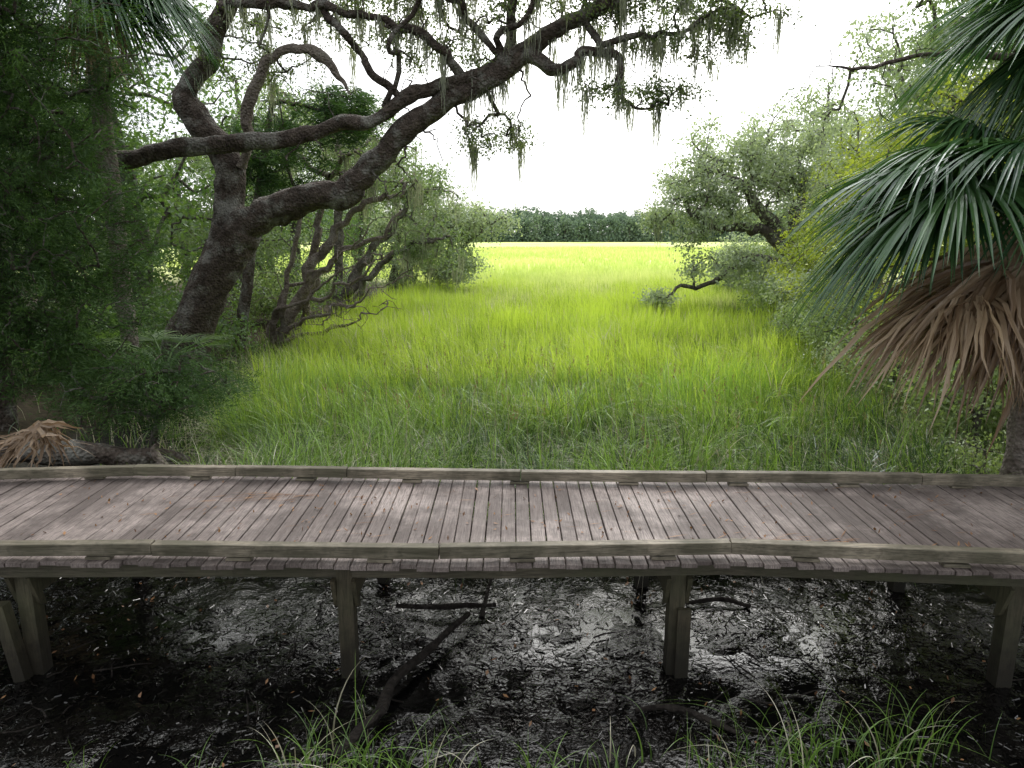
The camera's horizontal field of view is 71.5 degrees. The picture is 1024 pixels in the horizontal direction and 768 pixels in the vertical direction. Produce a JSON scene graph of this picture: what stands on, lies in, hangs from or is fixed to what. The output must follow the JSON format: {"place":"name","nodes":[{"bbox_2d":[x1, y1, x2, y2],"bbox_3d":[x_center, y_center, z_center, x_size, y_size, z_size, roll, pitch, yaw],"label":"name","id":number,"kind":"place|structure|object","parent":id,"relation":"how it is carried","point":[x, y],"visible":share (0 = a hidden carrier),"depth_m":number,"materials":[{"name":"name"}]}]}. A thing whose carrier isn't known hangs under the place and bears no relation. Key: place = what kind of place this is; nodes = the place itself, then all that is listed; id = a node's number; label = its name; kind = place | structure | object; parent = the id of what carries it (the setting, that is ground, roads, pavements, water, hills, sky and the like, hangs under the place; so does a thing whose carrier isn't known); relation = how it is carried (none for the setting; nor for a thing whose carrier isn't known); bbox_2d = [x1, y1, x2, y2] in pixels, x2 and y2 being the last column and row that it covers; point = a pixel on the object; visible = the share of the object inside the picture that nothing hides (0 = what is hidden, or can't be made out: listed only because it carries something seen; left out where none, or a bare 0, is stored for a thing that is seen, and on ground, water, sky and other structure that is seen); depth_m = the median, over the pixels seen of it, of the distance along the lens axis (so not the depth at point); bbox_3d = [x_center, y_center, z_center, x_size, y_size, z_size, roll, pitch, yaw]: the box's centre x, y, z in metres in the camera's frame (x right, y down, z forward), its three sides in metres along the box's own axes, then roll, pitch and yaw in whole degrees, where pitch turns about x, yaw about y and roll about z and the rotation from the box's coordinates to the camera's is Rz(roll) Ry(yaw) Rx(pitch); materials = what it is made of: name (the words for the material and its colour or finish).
{"place":"outdoors","nodes":[
{"label":"outdoors","id":0,"kind":"place"},
{"bbox_2d":[396,603,495,609],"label":"fallen branch","id":1,"kind":"object","parent":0,"point":[449,606],"visible":1,"depth_m":7.60,"materials":[{"name":"black wood"}]},
{"bbox_2d":[8,280,1008,473],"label":"bank grass","id":2,"kind":"structure","parent":0,"point":[936,438],"depth_m":13.74,"materials":[{"name":"green plant"}]},
{"bbox_2d":[0,439,191,466],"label":"fallen log","id":3,"kind":"object","parent":2,"relation":"on","point":[105,454],"visible":0.67,"depth_m":10.50,"materials":[{"name":"brown wood"}]},
{"bbox_2d":[0,241,1023,767],"bbox_3d":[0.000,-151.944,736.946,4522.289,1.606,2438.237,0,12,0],"label":"ground","id":4,"kind":"structure","parent":0,"point":[246,593],"depth_m":6.76,"materials":[{"name":"grey soil"}]},
{"bbox_2d":[0,419,95,468],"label":"fallen palm frond","id":5,"kind":"object","parent":4,"relation":"on","point":[43,432],"visible":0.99,"depth_m":9.26,"materials":[{"name":"brown plant"}]},
{"bbox_2d":[0,0,133,293],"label":"red cedar tree","id":6,"kind":"object","parent":4,"relation":"on","point":[78,88],"visible":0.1,"depth_m":14.45,"materials":[{"name":"plant"}]},
{"bbox_2d":[0,0,152,326],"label":"forest tree","id":7,"kind":"object","parent":4,"relation":"on","point":[53,305],"visible":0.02,"depth_m":21.32,"materials":[{"name":"green plant"}]},
{"bbox_2d":[3,0,152,308],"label":"forest tree","id":8,"kind":"object","parent":4,"relation":"on","point":[35,146],"depth_m":29.71,"materials":[{"name":"green plant"}]},
{"bbox_2d":[12,301,163,384],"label":"undergrowth shrub","id":9,"kind":"object","parent":4,"relation":"on","point":[106,317],"visible":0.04,"depth_m":16.94,"materials":[{"name":"green plant"}]},
{"bbox_2d":[6,244,175,358],"bbox_3d":[-12.100,-2.080,20.043,5.440,3.853,5.529,0,12,0],"label":"undergrowth shrub","id":10,"kind":"object","parent":4,"relation":"on","point":[142,288],"visible":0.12,"depth_m":20.41,"materials":[{"name":"green plant"}]},
{"bbox_2d":[0,0,190,430],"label":"red cedar tree","id":11,"kind":"object","parent":4,"relation":"on","point":[31,259],"visible":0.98,"depth_m":11.37,"materials":[{"name":"plant"}]},
{"bbox_2d":[44,323,154,365],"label":"palmetto shrub","id":12,"kind":"object","parent":4,"relation":"on","point":[117,333],"visible":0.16,"depth_m":15.80,"materials":[{"name":"green plant"}]},
{"bbox_2d":[23,73,204,317],"bbox_3d":[-16.007,-6.866,27.127,8.352,10.035,7.612,2,12,12],"label":"forest tree","id":13,"kind":"object","parent":4,"relation":"on","point":[171,175],"visible":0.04,"depth_m":27.13,"materials":[{"name":"green plant"}]},
{"bbox_2d":[5,0,229,421],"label":"sabal palm tree","id":14,"kind":"object","parent":4,"relation":"on","point":[155,10],"visible":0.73,"depth_m":13.38,"materials":[{"name":"green plant"}]},
{"bbox_2d":[70,169,191,273],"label":"forest tree","id":15,"kind":"object","parent":4,"relation":"on","point":[154,216],"visible":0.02,"depth_m":41.33,"materials":[{"name":"green plant"}]},
{"bbox_2d":[77,127,188,269],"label":"forest tree","id":16,"kind":"object","parent":4,"relation":"on","point":[150,166],"depth_m":47.15,"materials":[{"name":"green plant"}]},
{"bbox_2d":[1,0,268,332],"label":"forest tree","id":17,"kind":"object","parent":4,"relation":"on","point":[175,215],"visible":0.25,"depth_m":23.03,"materials":[{"name":"green plant"}]},
{"bbox_2d":[20,333,264,447],"bbox_3d":[-5.859,0.386,11.347,4.086,2.608,2.559,0,12,0],"label":"shrub","id":18,"kind":"object","parent":4,"relation":"on","point":[167,396],"visible":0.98,"depth_m":11.08,"materials":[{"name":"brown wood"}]},
{"bbox_2d":[150,443,168,464],"bbox_3d":[-4.860,1.299,10.097,0.436,0.966,0.205,2,12,9],"label":"tree stump snag","id":19,"kind":"object","parent":4,"relation":"on","point":[155,453],"visible":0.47,"depth_m":9.98,"materials":[{"name":"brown wood"}]},
{"bbox_2d":[89,329,234,368],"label":"palmetto shrub","id":20,"kind":"object","parent":4,"relation":"on","point":[143,340],"visible":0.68,"depth_m":14.93,"materials":[{"name":"green plant"}]},
{"bbox_2d":[112,236,272,339],"bbox_3d":[-10.962,-3.078,24.825,5.129,4.091,4.825,0,12,0],"label":"undergrowth shrub","id":21,"kind":"object","parent":4,"relation":"on","point":[173,269],"visible":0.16,"depth_m":24.69,"materials":[{"name":"green plant"}]},
{"bbox_2d":[133,278,267,363],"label":"undergrowth shrub","id":22,"kind":"object","parent":4,"relation":"on","point":[234,329],"visible":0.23,"depth_m":20.90,"materials":[{"name":"green plant"}]},
{"bbox_2d":[131,126,283,281],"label":"forest tree","id":23,"kind":"object","parent":4,"relation":"on","point":[173,188],"visible":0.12,"depth_m":36.14,"materials":[{"name":"green plant"}]},
{"bbox_2d":[139,131,319,311],"bbox_3d":[-11.738,-6.670,30.111,7.782,8.423,6.628,9,15,36],"label":"forest tree","id":24,"kind":"object","parent":4,"relation":"on","point":[264,244],"visible":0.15,"depth_m":29.69,"materials":[{"name":"green plant"}]},
{"bbox_2d":[158,64,327,300],"bbox_3d":[-13.648,-9.699,35.490,8.475,12.175,7.171,1,12,4],"label":"forest tree","id":25,"kind":"object","parent":4,"relation":"on","point":[238,108],"visible":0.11,"depth_m":35.38,"materials":[{"name":"green plant"}]},
{"bbox_2d":[227,133,314,271],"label":"forest tree","id":26,"kind":"object","parent":4,"relation":"on","point":[287,226],"visible":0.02,"depth_m":57.58,"materials":[{"name":"green plant"}]},
{"bbox_2d":[223,262,329,326],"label":"undergrowth shrub","id":27,"kind":"object","parent":4,"relation":"on","point":[267,304],"visible":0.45,"depth_m":27.57,"materials":[{"name":"green plant"}]},
{"bbox_2d":[204,78,364,282],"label":"forest tree","id":28,"kind":"object","parent":4,"relation":"on","point":[294,224],"visible":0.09,"depth_m":41.94,"materials":[{"name":"green plant"}]},
{"bbox_2d":[245,168,324,284],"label":"forest tree","id":29,"kind":"object","parent":4,"relation":"on","point":[287,239],"visible":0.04,"depth_m":47.23,"materials":[{"name":"green plant"}]},
{"bbox_2d":[250,255,350,313],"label":"undergrowth shrub","id":30,"kind":"object","parent":4,"relation":"on","point":[317,293],"visible":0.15,"depth_m":31.66,"materials":[{"name":"green plant"}]},
{"bbox_2d":[209,76,398,348],"bbox_3d":[-6.325,-5.185,22.650,6.013,8.876,3.785,0,12,0],"label":"red cedar tree","id":31,"kind":"object","parent":4,"relation":"on","point":[269,180],"visible":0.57,"depth_m":21.70,"materials":[{"name":"plant"}]},
{"bbox_2d":[252,211,430,354],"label":"dead fallen tree","id":32,"kind":"object","parent":4,"relation":"on","point":[271,325],"visible":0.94,"depth_m":23.10,"materials":[{"name":"brown wood"}]},
{"bbox_2d":[256,72,438,347],"bbox_3d":[-5.984,-6.134,25.512,7.312,9.633,6.602,0,12,0],"label":"live oak tree","id":33,"kind":"object","parent":4,"relation":"on","point":[314,259],"visible":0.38,"depth_m":24.52,"materials":[{"name":"green plant"}]},
{"bbox_2d":[316,253,388,301],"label":"undergrowth shrub","id":34,"kind":"object","parent":4,"relation":"on","point":[348,273],"visible":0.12,"depth_m":37.22,"materials":[{"name":"green plant"}]},
{"bbox_2d":[316,176,389,265],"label":"forest tree","id":35,"kind":"object","parent":4,"relation":"on","point":[354,259],"visible":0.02,"depth_m":57.88,"materials":[{"name":"green plant"}]},
{"bbox_2d":[308,140,398,271],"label":"forest tree","id":36,"kind":"object","parent":4,"relation":"on","point":[357,236],"visible":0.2,"depth_m":50.76,"materials":[{"name":"green plant"}]},
{"bbox_2d":[262,79,482,312],"bbox_3d":[-6.645,-8.567,33.462,10.566,11.208,6.206,0,12,0],"label":"live oak tree","id":37,"kind":"object","parent":4,"relation":"on","point":[425,242],"visible":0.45,"depth_m":33.13,"materials":[{"name":"green plant"}]},
{"bbox_2d":[4,0,816,386],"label":"live oak tree","id":38,"kind":"object","parent":4,"relation":"on","point":[238,228],"visible":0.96,"depth_m":16.47,"materials":[{"name":"brown plant"}]},
{"bbox_2d":[355,171,529,294],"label":"live oak tree","id":39,"kind":"object","parent":4,"relation":"on","point":[475,222],"visible":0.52,"depth_m":42.25,"materials":[{"name":"green plant"}]},
{"bbox_2d":[479,578,492,619],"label":"fallen branch","id":40,"kind":"object","parent":4,"relation":"on","point":[482,612],"visible":0.84,"depth_m":7.64,"materials":[{"name":"black wood"}]},
{"bbox_2d":[145,205,846,241],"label":"distant treeline","id":41,"kind":"object","parent":4,"relation":"on","point":[564,227],"visible":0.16,"depth_m":295.87,"materials":[{"name":"green plant"}]},
{"bbox_2d":[0,540,1023,767],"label":"puddle water","id":42,"kind":"structure","parent":4,"relation":"on","point":[414,693],"depth_m":6.50,"materials":[{"name":"black liquid"}]},
{"bbox_2d":[0,464,1023,687],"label":"boardwalk","id":43,"kind":"structure","parent":42,"relation":"in","point":[989,562],"depth_m":6.89,"materials":[{"name":"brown wood"}]},
{"bbox_2d":[0,557,1023,767],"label":"reed debris","id":44,"kind":"object","parent":4,"relation":"on","point":[268,654],"visible":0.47,"depth_m":6.59,"materials":[{"name":"black plant"}]},
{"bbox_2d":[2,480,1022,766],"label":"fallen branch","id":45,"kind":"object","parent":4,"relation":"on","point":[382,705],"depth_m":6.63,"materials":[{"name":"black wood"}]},
{"bbox_2d":[2,577,1023,748],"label":"scattered sticks","id":46,"kind":"object","parent":4,"relation":"on","point":[399,701],"visible":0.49,"depth_m":6.66,"materials":[{"name":"brown wood"}]},
{"bbox_2d":[63,656,1006,767],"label":"grass tufts","id":47,"kind":"object","parent":4,"relation":"on","point":[390,759],"visible":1,"depth_m":5.38,"materials":[{"name":"green plant"}]},
{"bbox_2d":[635,703,737,734],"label":"fallen branch","id":48,"kind":"object","parent":4,"relation":"on","point":[685,711],"visible":0.97,"depth_m":5.97,"materials":[{"name":"brown wood"}]},
{"bbox_2d":[686,597,750,607],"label":"fallen branch","id":49,"kind":"object","parent":4,"relation":"on","point":[723,599],"visible":0.98,"depth_m":7.77,"materials":[{"name":"black wood"}]},
{"bbox_2d":[698,239,773,291],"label":"marsh shrub","id":50,"kind":"object","parent":4,"relation":"on","point":[713,276],"visible":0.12,"depth_m":42.45,"materials":[{"name":"green plant"}]},
{"bbox_2d":[628,96,850,311],"bbox_3d":[10.733,-8.150,34.123,11.700,11.040,7.617,-4,13,-18],"label":"live oak tree","id":51,"kind":"object","parent":4,"relation":"on","point":[711,176],"visible":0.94,"depth_m":32.81,"materials":[{"name":"green plant"}]},
{"bbox_2d":[722,240,780,297],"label":"marsh shrub","id":52,"kind":"object","parent":4,"relation":"on","point":[766,249],"visible":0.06,"depth_m":37.31,"materials":[{"name":"green plant"}]},
{"bbox_2d":[709,230,798,271],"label":"marsh shrub","id":53,"kind":"object","parent":4,"relation":"on","point":[735,241],"visible":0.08,"depth_m":47.37,"materials":[{"name":"green plant"}]},
{"bbox_2d":[732,272,805,316],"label":"marsh shrub","id":54,"kind":"object","parent":4,"relation":"on","point":[760,300],"visible":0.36,"depth_m":28.69,"materials":[{"name":"green plant"}]},
{"bbox_2d":[741,240,853,308],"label":"marsh shrub","id":55,"kind":"object","parent":4,"relation":"on","point":[765,271],"visible":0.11,"depth_m":30.76,"materials":[{"name":"green plant"}]},
{"bbox_2d":[762,292,836,350],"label":"marsh shrub","id":56,"kind":"object","parent":4,"relation":"on","point":[788,320],"visible":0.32,"depth_m":22.52,"materials":[{"name":"green plant"}]},
{"bbox_2d":[767,194,839,260],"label":"forest tree","id":57,"kind":"object","parent":4,"relation":"on","point":[802,210],"visible":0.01,"depth_m":58.11,"materials":[{"name":"green plant"}]},
{"bbox_2d":[759,209,848,306],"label":"wax myrtle shrub","id":58,"kind":"object","parent":4,"relation":"on","point":[809,266],"visible":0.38,"depth_m":26.34,"materials":[{"name":"green plant"}]},
{"bbox_2d":[741,108,892,298],"bbox_3d":[17.810,-9.382,38.774,11.908,10.613,10.008,0,12,0],"label":"live oak tree","id":59,"kind":"object","parent":4,"relation":"on","point":[830,180],"visible":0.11,"depth_m":37.38,"materials":[{"name":"green plant"}]},
{"bbox_2d":[760,262,874,335],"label":"marsh shrub","id":60,"kind":"object","parent":4,"relation":"on","point":[805,275],"visible":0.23,"depth_m":24.56,"materials":[{"name":"green plant"}]},
{"bbox_2d":[752,70,888,244],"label":"forest tree","id":61,"kind":"object","parent":4,"relation":"on","point":[828,93],"visible":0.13,"depth_m":47.04,"materials":[{"name":"green plant"}]},
{"bbox_2d":[796,326,882,382],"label":"marsh shrub","id":62,"kind":"object","parent":4,"relation":"on","point":[836,351],"visible":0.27,"depth_m":17.69,"materials":[{"name":"green plant"}]},
{"bbox_2d":[786,271,900,365],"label":"marsh shrub","id":63,"kind":"object","parent":4,"relation":"on","point":[839,323],"visible":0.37,"depth_m":19.29,"materials":[{"name":"green plant"}]},
{"bbox_2d":[766,122,923,364],"bbox_3d":[10.048,-3.872,20.480,5.067,7.166,3.843,0,12,0],"label":"wax myrtle shrub","id":64,"kind":"object","parent":4,"relation":"on","point":[814,253],"visible":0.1,"depth_m":20.48,"materials":[{"name":"green plant"}]},
{"bbox_2d":[814,309,958,415],"bbox_3d":[8.511,-0.467,15.620,2.972,2.520,3.618,0,12,0],"label":"marsh shrub","id":65,"kind":"object","parent":4,"relation":"on","point":[893,378],"visible":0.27,"depth_m":15.61,"materials":[{"name":"green plant"}]},
{"bbox_2d":[782,0,1002,286],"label":"live oak tree","id":66,"kind":"object","parent":4,"relation":"on","point":[868,37],"visible":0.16,"depth_m":25.47,"materials":[{"name":"green plant"}]},
{"bbox_2d":[770,110,1023,474],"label":"sabal palm tree","id":67,"kind":"object","parent":4,"relation":"on","point":[968,306],"visible":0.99,"depth_m":8.12,"materials":[{"name":"green plant"}]},
{"bbox_2d":[832,66,1021,390],"bbox_3d":[9.187,-2.981,15.740,4.324,7.373,3.367,0,12,0],"label":"wax myrtle shrub","id":68,"kind":"object","parent":4,"relation":"on","point":[897,140],"visible":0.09,"depth_m":15.13,"materials":[{"name":"green plant"}]},
{"bbox_2d":[846,0,1023,236],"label":"live oak tree","id":69,"kind":"object","parent":4,"relation":"on","point":[933,7],"visible":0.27,"depth_m":18.41,"materials":[{"name":"green plant"}]},
{"bbox_2d":[863,0,1023,179],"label":"sabal palm tree","id":70,"kind":"object","parent":4,"relation":"on","point":[1008,19],"visible":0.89,"depth_m":8.67,"materials":[{"name":"green plant"}]},
{"bbox_2d":[883,351,1011,460],"bbox_3d":[8.208,0.311,12.558,3.306,2.274,2.995,3,12,15],"label":"marsh shrub","id":71,"kind":"object","parent":4,"relation":"on","point":[978,417],"visible":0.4,"depth_m":12.53,"materials":[{"name":"green plant"}]},
{"bbox_2d":[884,101,1017,282],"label":"forest tree","id":72,"kind":"object","parent":4,"relation":"on","point":[974,234],"depth_m":28.77,"materials":[{"name":"green plant"}]},
{"bbox_2d":[902,417,1005,473],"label":"marsh shrub","id":73,"kind":"object","parent":4,"relation":"on","point":[986,461],"visible":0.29,"depth_m":10.18,"materials":[{"name":"green plant"}]},
{"bbox_2d":[10,0,1021,233],"label":"sky","id":74,"kind":"structure","parent":0,"point":[606,173],"materials":[{"name":"white"}]},
{"bbox_2d":[48,245,1014,606],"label":"marsh grass","id":75,"kind":"structure","parent":0,"point":[568,363],"depth_m":15.16,"materials":[{"name":"green plant"}]},
{"bbox_2d":[774,18,1013,107],"bbox_3d":[8.286,-5.967,13.107,6.460,1.538,1.122,0,12,0],"label":"bare branch","id":76,"kind":"object","parent":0,"point":[893,61],"visible":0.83,"depth_m":13.05,"materials":[{"name":"brown wood"}]}
]}

